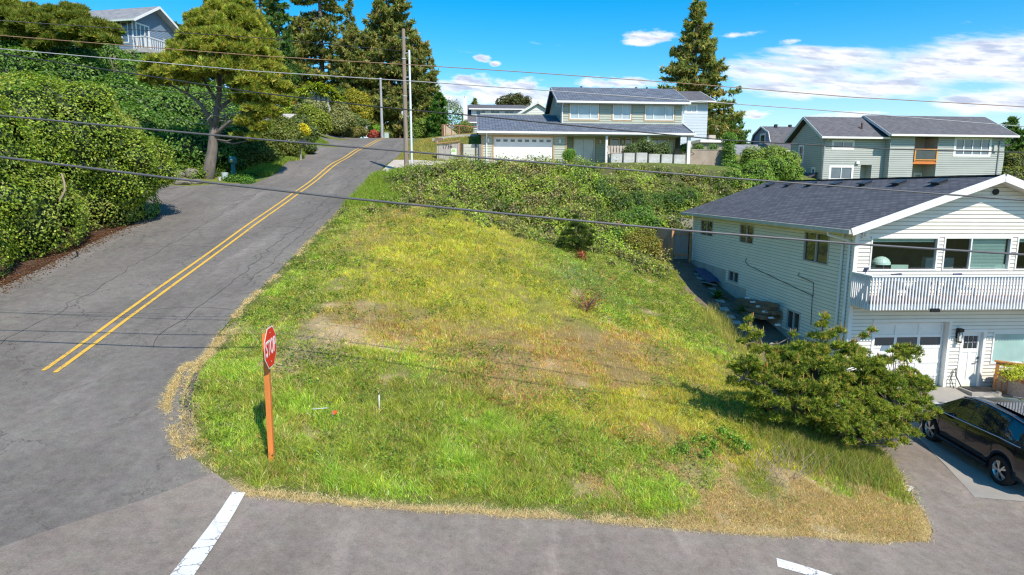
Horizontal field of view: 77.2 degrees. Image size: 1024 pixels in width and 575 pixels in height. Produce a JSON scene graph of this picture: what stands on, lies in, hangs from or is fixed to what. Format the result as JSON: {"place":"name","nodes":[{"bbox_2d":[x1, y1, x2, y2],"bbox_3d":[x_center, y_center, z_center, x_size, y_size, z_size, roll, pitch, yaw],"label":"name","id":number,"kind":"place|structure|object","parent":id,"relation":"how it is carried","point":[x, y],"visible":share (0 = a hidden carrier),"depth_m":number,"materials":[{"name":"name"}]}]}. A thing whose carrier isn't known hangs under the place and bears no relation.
{"place":"outdoors","nodes":[
{"label":"outdoors","id":0,"kind":"place"},
{"bbox_2d":[0,118,414,546],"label":"road","id":1,"kind":"structure","parent":0,"point":[82,436],"depth_m":17.53,"materials":[{"name":"grey asphalt"}]},
{"bbox_2d":[0,213,160,295],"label":"leaf litter","id":2,"kind":"object","parent":1,"relation":"on","point":[34,265],"visible":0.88,"depth_m":24.05,"materials":[{"name":"plant"}]},
{"bbox_2d":[42,138,381,369],"bbox_3d":[-12.360,-8.512,49.600,4.531,10.248,71.421,0,9,0],"label":"line","id":3,"kind":"object","parent":1,"relation":"on","point":[103,327],"visible":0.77,"depth_m":20.85,"materials":[{"name":"yellow paint"}]},
{"bbox_2d":[54,138,384,371],"bbox_3d":[-12.020,-8.486,49.503,4.531,10.262,71.421,0,9,0],"label":"line","id":4,"kind":"object","parent":1,"relation":"on","point":[114,328],"visible":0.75,"depth_m":20.58,"materials":[{"name":"yellow paint"}]},
{"bbox_2d":[383,160,564,169],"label":"driveway","id":5,"kind":"structure","parent":0,"point":[397,163],"depth_m":46.29,"materials":[{"name":"concrete"}]},
{"bbox_2d":[0,74,966,541],"bbox_3d":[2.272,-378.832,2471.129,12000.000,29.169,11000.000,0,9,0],"label":"ground","id":6,"kind":"structure","parent":0,"point":[692,282],"depth_m":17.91,"materials":[{"name":"green plant"}]},
{"bbox_2d":[0,0,126,61],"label":"spreading pine","id":7,"kind":"object","parent":6,"relation":"on","point":[67,13],"visible":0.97,"depth_m":46.66,"materials":[{"name":"green plant"}]},
{"bbox_2d":[0,69,182,277],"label":"rounded hedge","id":8,"kind":"object","parent":6,"relation":"on","point":[41,204],"visible":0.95,"depth_m":25.39,"materials":[{"name":"green plant"}]},
{"bbox_2d":[0,33,240,168],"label":"ivy bank","id":9,"kind":"structure","parent":6,"relation":"on","point":[146,108],"depth_m":46.68,"materials":[{"name":"green plant"}]},
{"bbox_2d":[75,3,181,57],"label":"hill house","id":10,"kind":"structure","parent":6,"relation":"on","point":[155,19],"depth_m":62.56,"materials":[{"name":"white"}]},
{"bbox_2d":[135,22,150,48],"bbox_3d":[-35.925,-24.314,62.431,0.125,2.520,1.770,2,9,12],"label":"patio door","id":11,"kind":"structure","parent":10,"relation":"in","point":[141,27],"depth_m":62.37,"materials":[{"name":"white paint"}]},
{"bbox_2d":[182,372,198,440],"bbox_3d":[-6.777,2.458,13.533,0.282,0.627,2.812,-4,10,-24],"label":"gutter patch","id":12,"kind":"object","parent":6,"relation":"on","point":[187,406],"visible":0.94,"depth_m":13.34,"materials":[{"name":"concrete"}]},
{"bbox_2d":[171,161,224,179],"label":"flowering ground cover","id":13,"kind":"object","parent":6,"relation":"on","point":[183,167],"visible":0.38,"depth_m":39.95,"materials":[{"name":"green plant"}]},
{"bbox_2d":[135,0,297,178],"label":"roadside pine","id":14,"kind":"object","parent":6,"relation":"on","point":[233,18],"visible":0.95,"depth_m":37.86,"materials":[{"name":"green plant"}]},
{"bbox_2d":[219,123,260,171],"bbox_3d":[-18.915,-9.682,44.137,2.562,3.753,6.008,0,9,-4],"label":"ivy shrub","id":15,"kind":"object","parent":6,"relation":"on","point":[240,164],"visible":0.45,"depth_m":42.95,"materials":[{"name":"green plant"}]},
{"bbox_2d":[222,168,266,184],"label":"bush","id":16,"kind":"object","parent":6,"relation":"on","point":[246,178],"visible":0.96,"depth_m":39.81,"materials":[{"name":"green plant"}]},
{"bbox_2d":[239,136,284,166],"bbox_3d":[-17.611,-9.470,44.839,3.240,2.451,4.273,0,9,0],"label":"dark shrub","id":17,"kind":"object","parent":6,"relation":"on","point":[263,151],"visible":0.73,"depth_m":43.76,"materials":[{"name":"green plant"}]},
{"bbox_2d":[262,325,276,461],"bbox_3d":[-4.492,2.148,11.917,0.140,2.887,0.750,0,9,-5],"label":"stop sign","id":18,"kind":"object","parent":6,"relation":"on","point":[269,347],"visible":1,"depth_m":11.86,"materials":[{"name":"brown wood"}]},
{"bbox_2d":[222,137,329,176],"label":"verge grass","id":19,"kind":"structure","parent":6,"relation":"on","point":[274,167],"depth_m":43.49,"materials":[{"name":"green plant"}]},
{"bbox_2d":[259,115,302,156],"bbox_3d":[-17.875,-11.780,49.691,3.783,3.739,6.200,-7,11,-39],"label":"verge shrub","id":20,"kind":"object","parent":6,"relation":"on","point":[283,128],"visible":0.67,"depth_m":48.33,"materials":[{"name":"green plant"}]},
{"bbox_2d":[259,0,312,109],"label":"green spruce","id":21,"kind":"object","parent":6,"relation":"on","point":[280,18],"visible":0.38,"depth_m":83.36,"materials":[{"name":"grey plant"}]},
{"bbox_2d":[290,114,321,140],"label":"mixed shrub","id":22,"kind":"object","parent":6,"relation":"on","point":[316,133],"visible":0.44,"depth_m":58.33,"materials":[{"name":"green plant"}]},
{"bbox_2d":[288,16,330,89],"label":"dark conifer","id":23,"kind":"object","parent":6,"relation":"on","point":[298,28],"visible":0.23,"depth_m":93.75,"materials":[{"name":"green plant"}]},
{"bbox_2d":[293,97,329,114],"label":"pale shrub","id":24,"kind":"object","parent":6,"relation":"on","point":[323,106],"visible":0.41,"depth_m":70.12,"materials":[{"name":"green plant"}]},
{"bbox_2d":[296,103,333,134],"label":"rhododendron","id":25,"kind":"object","parent":6,"relation":"on","point":[320,119],"visible":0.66,"depth_m":65.18,"materials":[{"name":"green plant"}]},
{"bbox_2d":[281,0,354,81],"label":"tall conifer","id":26,"kind":"object","parent":6,"relation":"on","point":[320,23],"visible":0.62,"depth_m":94.26,"materials":[{"name":"green plant"}]},
{"bbox_2d":[295,81,347,106],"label":"cabbage palms","id":27,"kind":"object","parent":6,"relation":"on","point":[321,91],"visible":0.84,"depth_m":73.12,"materials":[{"name":"green plant"}]},
{"bbox_2d":[327,103,355,136],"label":"pale shrub","id":28,"kind":"object","parent":6,"relation":"on","point":[343,118],"visible":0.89,"depth_m":70.37,"materials":[{"name":"green plant"}]},
{"bbox_2d":[329,126,367,137],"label":"clipped hedge","id":29,"kind":"object","parent":6,"relation":"on","point":[355,132],"visible":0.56,"depth_m":73.09,"materials":[{"name":"green plant"}]},
{"bbox_2d":[341,0,356,87],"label":"narrow conifer","id":30,"kind":"object","parent":6,"relation":"on","point":[349,5],"visible":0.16,"depth_m":96.65,"materials":[{"name":"green plant"}]},
{"bbox_2d":[325,26,389,136],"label":"dark conifer","id":31,"kind":"object","parent":6,"relation":"on","point":[350,69],"visible":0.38,"depth_m":91.36,"materials":[{"name":"green plant"}]},
{"bbox_2d":[344,87,373,137],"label":"golden cypress","id":32,"kind":"object","parent":6,"relation":"on","point":[353,95],"visible":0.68,"depth_m":76.48,"materials":[{"name":"yellow plant"}]},
{"bbox_2d":[338,165,426,206],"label":"bank grass","id":33,"kind":"structure","parent":6,"relation":"on","point":[370,184],"depth_m":35.57,"materials":[{"name":"green plant"}]},
{"bbox_2d":[353,0,420,137],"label":"broad conifer","id":34,"kind":"object","parent":6,"relation":"on","point":[387,24],"visible":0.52,"depth_m":91.29,"materials":[{"name":"green plant"}]},
{"bbox_2d":[402,29,412,166],"bbox_3d":[-6.632,-11.478,40.847,0.743,9.535,0.319,5,10,27],"label":"utility pole","id":35,"kind":"object","parent":6,"relation":"on","point":[405,125],"visible":0.88,"depth_m":40.73,"materials":[{"name":"grey wood"}]},
{"bbox_2d":[0,20,399,50],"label":"overhead wire","id":36,"kind":"object","parent":35,"relation":"attached to","point":[183,32],"visible":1,"depth_m":30.68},
{"bbox_2d":[382,32,443,137],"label":"broad conifer","id":37,"kind":"object","parent":6,"relation":"on","point":[422,94],"visible":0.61,"depth_m":90.57,"materials":[{"name":"green plant"}]},
{"bbox_2d":[408,115,432,137],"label":"shrub","id":38,"kind":"object","parent":6,"relation":"on","point":[421,128],"visible":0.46,"depth_m":88.44,"materials":[{"name":"green plant"}]},
{"bbox_2d":[393,133,480,160],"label":"lawn","id":39,"kind":"structure","parent":6,"relation":"on","point":[428,140],"depth_m":56.52,"materials":[{"name":"green plant"}]},
{"bbox_2d":[427,92,448,136],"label":"pointed cypress","id":40,"kind":"object","parent":6,"relation":"on","point":[436,121],"visible":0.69,"depth_m":86.89,"materials":[{"name":"green plant"}]},
{"bbox_2d":[437,140,459,160],"bbox_3d":[-5.156,-10.944,52.256,1.856,2.005,1.070,0,9,-3],"label":"sign","id":41,"kind":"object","parent":6,"relation":"on","point":[442,148],"depth_m":51.81,"materials":[{"name":"paint"}]},
{"bbox_2d":[444,97,462,129],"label":"pale deciduous tree","id":42,"kind":"object","parent":6,"relation":"on","point":[457,117],"visible":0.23,"depth_m":92.03,"materials":[{"name":"green plant"}]},
{"bbox_2d":[459,143,478,160],"bbox_3d":[-3.383,-10.815,52.090,2.365,1.820,0.140,0,9,-3],"label":"board fence","id":43,"kind":"object","parent":6,"relation":"on","point":[472,149],"visible":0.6,"depth_m":52.02,"materials":[{"name":"grey wood"}]},
{"bbox_2d":[463,96,545,132],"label":"dormer house","id":44,"kind":"structure","parent":6,"relation":"on","point":[537,107],"depth_m":81.70,"materials":[{"name":"white paint"}]},
{"bbox_2d":[495,92,532,105],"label":"distant broad tree","id":45,"kind":"object","parent":6,"relation":"on","point":[515,99],"visible":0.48,"depth_m":115.08,"materials":[{"name":"green plant"}]},
{"bbox_2d":[250,313,834,498],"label":"dead stalks","id":46,"kind":"object","parent":6,"relation":"on","point":[759,465],"visible":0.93,"depth_m":15.02,"materials":[{"name":"beige plant"}]},
{"bbox_2d":[154,207,938,545],"bbox_3d":[0.522,0.619,21.905,18.837,6.033,22.757,0,9,0],"label":"straw fringe","id":47,"kind":"object","parent":6,"relation":"on","point":[174,383],"visible":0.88,"depth_m":12.15,"materials":[{"name":"beige plant"}]},
{"bbox_2d":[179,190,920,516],"bbox_3d":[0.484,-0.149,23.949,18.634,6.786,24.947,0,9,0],"label":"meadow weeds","id":48,"kind":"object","parent":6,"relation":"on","point":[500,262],"visible":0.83,"depth_m":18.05,"materials":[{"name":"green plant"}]},
{"bbox_2d":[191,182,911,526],"bbox_3d":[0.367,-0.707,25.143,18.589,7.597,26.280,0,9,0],"label":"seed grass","id":49,"kind":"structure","parent":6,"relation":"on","point":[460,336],"depth_m":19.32,"materials":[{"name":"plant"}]},
{"bbox_2d":[359,151,751,280],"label":"brambles","id":50,"kind":"object","parent":6,"relation":"on","point":[564,193],"visible":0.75,"depth_m":38.06,"materials":[{"name":"green plant"}]},
{"bbox_2d":[557,213,596,253],"bbox_3d":[3.217,-2.619,31.800,2.230,2.207,1.201,0,9,0],"label":"pine sapling","id":51,"kind":"object","parent":6,"relation":"on","point":[580,242],"visible":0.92,"depth_m":31.75,"materials":[{"name":"green plant"}]},
{"bbox_2d":[477,86,695,163],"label":"sage house","id":52,"kind":"structure","parent":6,"relation":"on","point":[525,138],"depth_m":54.06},
{"bbox_2d":[494,137,552,162],"bbox_3d":[0.919,-11.055,52.240,4.820,2.300,0.070,0,9,-3],"label":"garage door","id":53,"kind":"structure","parent":52,"relation":"in","point":[521,146],"depth_m":52.17,"materials":[{"name":"white paint"}]},
{"bbox_2d":[572,137,595,161],"bbox_3d":[6.054,-11.443,54.020,2.000,2.490,0.125,0,9,-3],"label":"sliding door","id":54,"kind":"structure","parent":52,"relation":"in","point":[585,146],"depth_m":53.97,"materials":[{"name":"white paint"}]},
{"bbox_2d":[568,104,599,120],"bbox_3d":[6.120,-14.881,54.411,2.670,1.430,0.125,0,9,-3],"label":"window","id":55,"kind":"structure","parent":52,"relation":"in","point":[577,112],"depth_m":54.41,"materials":[{"name":"glass"}]},
{"bbox_2d":[611,105,632,120],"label":"window","id":56,"kind":"structure","parent":52,"relation":"in","point":[619,112],"depth_m":54.60,"materials":[{"name":"glass"}]},
{"bbox_2d":[643,105,674,121],"bbox_3d":[12.574,-14.900,54.793,2.710,1.430,0.125,0,9,-3],"label":"window","id":57,"kind":"structure","parent":52,"relation":"in","point":[657,113],"depth_m":54.78,"materials":[{"name":"glass"}]},
{"bbox_2d":[566,276,610,312],"bbox_3d":[2.764,0.324,23.198,1.715,1.623,1.661,5,10,27],"label":"dead sapling","id":58,"kind":"object","parent":6,"relation":"on","point":[588,304],"visible":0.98,"depth_m":23.20,"materials":[{"name":"brown plant"}]},
{"bbox_2d":[562,160,621,206],"bbox_3d":[4.875,-6.602,41.729,3.418,3.424,5.280,-3,9,-20],"label":"dark holly bush","id":59,"kind":"object","parent":6,"relation":"on","point":[598,189],"visible":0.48,"depth_m":40.61,"materials":[{"name":"green plant"}]},
{"bbox_2d":[604,204,663,240],"bbox_3d":[6.909,-3.858,38.213,4.404,2.304,2.745,-5,10,-30],"label":"light bush","id":60,"kind":"object","parent":6,"relation":"on","point":[643,213],"visible":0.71,"depth_m":37.90,"materials":[{"name":"green plant"}]},
{"bbox_2d":[623,224,663,256],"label":"yellowish bush","id":61,"kind":"object","parent":6,"relation":"on","point":[653,243],"visible":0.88,"depth_m":36.04,"materials":[{"name":"green plant"}]},
{"bbox_2d":[621,137,672,156],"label":"porch shrub","id":62,"kind":"object","parent":6,"relation":"on","point":[648,146],"visible":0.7,"depth_m":50.36,"materials":[{"name":"green plant"}]},
{"bbox_2d":[607,186,701,213],"bbox_3d":[9.214,-5.522,41.175,7.482,2.093,2.228,-4,10,-26],"label":"dark bush","id":63,"kind":"object","parent":6,"relation":"on","point":[676,198],"visible":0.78,"depth_m":40.85,"materials":[{"name":"green plant"}]},
{"bbox_2d":[653,229,670,259],"bbox_3d":[8.554,-2.733,38.233,0.080,2.150,2.615,-5,10,-32],"label":"board side fence","id":64,"kind":"object","parent":6,"relation":"on","point":[664,236],"visible":0.17,"depth_m":37.52,"materials":[{"name":"grey wood"}]},
{"bbox_2d":[670,228,692,262],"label":"garden gate","id":65,"kind":"structure","parent":6,"relation":"on","point":[681,246],"depth_m":37.20,"materials":[{"name":"grey wood"}]},
{"bbox_2d":[677,91,715,146],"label":"pale blue house","id":66,"kind":"structure","parent":6,"relation":"on","point":[695,117],"depth_m":63.96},
{"bbox_2d":[674,149,724,165],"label":"retaining wall","id":67,"kind":"structure","parent":6,"relation":"on","point":[706,157],"depth_m":54.78,"materials":[{"name":"concrete"}]},
{"bbox_2d":[657,0,745,138],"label":"spruce tree","id":68,"kind":"object","parent":6,"relation":"on","point":[687,67],"visible":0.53,"depth_m":81.06,"materials":[{"name":"green plant"}]},
{"bbox_2d":[482,412,929,542],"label":"dry turf","id":69,"kind":"structure","parent":6,"relation":"on","point":[841,502],"depth_m":13.12,"materials":[{"name":"beige plant"}]},
{"bbox_2d":[666,421,752,458],"bbox_3d":[4.411,3.553,14.679,2.232,0.592,0.964,-3,9,-21],"label":"bramble","id":70,"kind":"object","parent":6,"relation":"on","point":[721,431],"visible":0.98,"depth_m":14.77,"materials":[{"name":"green plant"}]},
{"bbox_2d":[691,135,728,149],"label":"flat shed","id":71,"kind":"structure","parent":6,"relation":"on","point":[705,142],"depth_m":58.68,"materials":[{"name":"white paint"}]},
{"bbox_2d":[688,299,767,362],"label":"tall grass","id":72,"kind":"structure","parent":6,"relation":"on","point":[727,326],"depth_m":25.80,"materials":[{"name":"green plant"}]},
{"bbox_2d":[720,131,742,168],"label":"ivy column","id":73,"kind":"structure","parent":6,"relation":"on","point":[728,157],"depth_m":54.10,"materials":[{"name":"green plant"}]},
{"bbox_2d":[724,117,750,144],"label":"conifer","id":74,"kind":"object","parent":6,"relation":"on","point":[740,135],"visible":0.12,"depth_m":84.78,"materials":[{"name":"green plant"}]},
{"bbox_2d":[731,298,782,319],"bbox_3d":[10.643,0.880,28.325,1.061,1.069,4.047,0,9,-4],"label":"timber pile","id":75,"kind":"object","parent":6,"relation":"on","point":[770,309],"visible":0.8,"depth_m":27.14,"materials":[{"name":"grey wood"}]},
{"bbox_2d":[719,155,805,188],"bbox_3d":[18.288,-7.929,46.072,7.268,3.398,3.799,-6,11,-35],"label":"bright bush","id":76,"kind":"object","parent":6,"relation":"on","point":[779,169],"visible":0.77,"depth_m":45.65,"materials":[{"name":"green plant"}]},
{"bbox_2d":[736,143,800,166],"bbox_3d":[21.956,-10.390,53.392,6.633,3.057,3.339,-3,9,-23],"label":"yellow tree","id":77,"kind":"object","parent":6,"relation":"on","point":[748,154],"visible":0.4,"depth_m":52.24,"materials":[{"name":"green plant"}]},
{"bbox_2d":[750,124,823,169],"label":"gambrel house","id":78,"kind":"structure","parent":6,"relation":"on","point":[775,133],"depth_m":73.60,"materials":[{"name":"grey stone"}]},
{"bbox_2d":[712,403,916,504],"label":"long grass","id":79,"kind":"structure","parent":6,"relation":"on","point":[861,455],"depth_m":15.29,"materials":[{"name":"green plant"}]},
{"bbox_2d":[724,310,943,450],"bbox_3d":[8.278,2.444,16.314,6.030,3.902,3.124,0,9,0],"label":"front pine","id":80,"kind":"object","parent":6,"relation":"on","point":[865,411],"visible":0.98,"depth_m":15.72,"materials":[{"name":"green plant"}]},
{"bbox_2d":[680,174,1023,386],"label":"white house","id":81,"kind":"structure","parent":6,"relation":"on","point":[968,336],"depth_m":22.43,"materials":[{"name":"white wood"}]},
{"bbox_2d":[739,224,754,244],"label":"window","id":82,"kind":"structure","parent":81,"relation":"in","point":[744,228],"depth_m":29.84,"materials":[{"name":"glass"}]},
{"bbox_2d":[786,308,800,332],"bbox_3d":[11.264,1.321,25.620,0.125,0.790,1.050,0,9,-4],"label":"window","id":83,"kind":"structure","parent":81,"relation":"in","point":[792,317],"depth_m":25.63,"materials":[{"name":"metal"}]},
{"bbox_2d":[802,231,829,265],"bbox_3d":[11.371,-1.484,23.917,0.125,1.150,1.740,0,9,-4],"label":"window","id":84,"kind":"structure","parent":81,"relation":"in","point":[814,252],"depth_m":23.91,"materials":[{"name":"glass"}]},
{"bbox_2d":[869,237,939,270],"bbox_3d":[13.229,-1.143,21.727,2.380,1.140,0.155,0,9,-4],"label":"window","id":85,"kind":"structure","parent":81,"relation":"in","point":[873,239],"depth_m":21.70,"materials":[{"name":"white paint"}]},
{"bbox_2d":[873,322,944,384],"bbox_3d":[13.762,2.367,22.477,2.650,2.460,0.072,0,9,-4],"label":"garage door","id":86,"kind":"structure","parent":81,"relation":"in","point":[929,335],"depth_m":22.38,"materials":[{"name":"white paint"}]},
{"bbox_2d":[921,257,953,268],"bbox_3d":[15.174,-0.480,23.290,1.000,1.300,0.900,0,9,0],"label":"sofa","id":87,"kind":"object","parent":81,"relation":"in","point":[927,263],"visible":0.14,"depth_m":22.79,"materials":[{"name":"fabric"}]},
{"bbox_2d":[958,332,981,385],"bbox_3d":[16.033,2.516,22.518,0.730,1.980,0.126,0,9,-4],"label":"front door","id":88,"kind":"structure","parent":81,"relation":"in","point":[972,340],"depth_m":22.54,"materials":[{"name":"white paint"}]},
{"bbox_2d":[941,237,1012,270],"bbox_3d":[15.822,-1.155,21.906,2.420,1.140,0.155,0,9,-4],"label":"window","id":89,"kind":"structure","parent":81,"relation":"in","point":[973,241],"depth_m":21.97,"materials":[{"name":"white paint"}]},
{"bbox_2d":[990,332,1023,363],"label":"window","id":90,"kind":"structure","parent":81,"relation":"in","point":[1006,346],"depth_m":22.50,"materials":[{"name":"glass"}]},
{"bbox_2d":[783,115,1019,179],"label":"grey house","id":91,"kind":"structure","parent":6,"relation":"on","point":[875,131],"depth_m":61.03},
{"bbox_2d":[828,165,853,179],"bbox_3d":[31.312,-10.631,61.160,2.410,1.970,0.125,0,9,-4],"label":"window","id":92,"kind":"structure","parent":91,"relation":"in","point":[838,172],"depth_m":61.10,"materials":[{"name":"grey glass"}]},
{"bbox_2d":[953,137,991,156],"bbox_3d":[43.650,-13.317,60.855,3.740,1.800,0.125,0,9,-4],"label":"window","id":93,"kind":"structure","parent":91,"relation":"in","point":[960,143],"depth_m":60.83,"materials":[{"name":"white glass"}]},
{"bbox_2d":[992,370,1023,398],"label":"brick planter","id":94,"kind":"object","parent":6,"relation":"on","point":[1015,388],"visible":0.38,"depth_m":21.65,"materials":[{"name":"brown brick"}]},
{"bbox_2d":[992,361,1023,381],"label":"planter flowers","id":95,"kind":"object","parent":94,"relation":"on","point":[1015,373],"visible":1,"depth_m":21.16,"materials":[{"name":"green plant"}]},
{"bbox_2d":[993,360,1023,393],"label":"cedar railing","id":96,"kind":"object","parent":6,"relation":"on","point":[999,363],"visible":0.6,"depth_m":21.91,"materials":[{"name":"brown wood"}]},
{"bbox_2d":[1000,116,1023,155],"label":"dark tree","id":97,"kind":"object","parent":6,"relation":"on","point":[1016,143],"visible":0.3,"depth_m":77.41,"materials":[{"name":"green plant"}]},
{"bbox_2d":[1001,148,1023,180],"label":"edge bush","id":98,"kind":"object","parent":6,"relation":"on","point":[1013,164],"visible":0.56,"depth_m":63.70,"materials":[{"name":"green plant"}]},
{"bbox_2d":[0,156,1023,255],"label":"overhead wire","id":99,"kind":"object","parent":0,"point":[494,212],"visible":1,"depth_m":12.51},
{"bbox_2d":[0,115,1023,200],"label":"overhead wire","id":100,"kind":"object","parent":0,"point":[510,159],"visible":1,"depth_m":12.56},
{"bbox_2d":[0,53,1023,152],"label":"overhead wire","id":101,"kind":"object","parent":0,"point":[508,118],"visible":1,"depth_m":12.83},
{"bbox_2d":[0,48,1023,126],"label":"overhead wire","id":102,"kind":"object","parent":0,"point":[512,88],"visible":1,"depth_m":12.74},
{"bbox_2d":[0,35,1023,106],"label":"overhead wire","id":103,"kind":"object","parent":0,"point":[510,71],"visible":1,"depth_m":12.70,"materials":[{"name":"black metal"}]},
{"bbox_2d":[0,400,1023,574],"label":"cross street","id":104,"kind":"structure","parent":0,"point":[160,533],"depth_m":10.83,"materials":[{"name":"grey asphalt"}]},
{"bbox_2d":[170,492,244,574],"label":"stop line","id":105,"kind":"object","parent":104,"relation":"on","point":[191,562],"visible":1,"depth_m":9.73,"materials":[{"name":"white paint"}]},
{"bbox_2d":[776,558,830,574],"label":"lane marking","id":106,"kind":"object","parent":104,"relation":"on","point":[788,565],"visible":1,"depth_m":11.26,"materials":[{"name":"white paint"}]},
{"bbox_2d":[20,0,1023,156],"label":"sky","id":107,"kind":"structure","parent":0,"point":[957,51],"materials":[{"name":"blue"}]},
{"bbox_2d":[876,387,1023,500],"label":"concrete driveway","id":108,"kind":"structure","parent":0,"point":[973,477],"depth_m":16.20,"materials":[{"name":"grey concrete"}]},
{"bbox_2d":[919,396,1023,485],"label":"parked car","id":109,"kind":"object","parent":108,"relation":"on","point":[986,431],"visible":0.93,"depth_m":15.96,"materials":[{"name":"black metal"}]},
{"bbox_2d":[958,386,1001,395],"bbox_3d":[16.033,3.566,22.019,1.050,0.185,0.650,0,9,-4],"label":"door step","id":110,"kind":"object","parent":108,"relation":"on","point":[978,390],"depth_m":21.82,"materials":[{"name":"concrete"}]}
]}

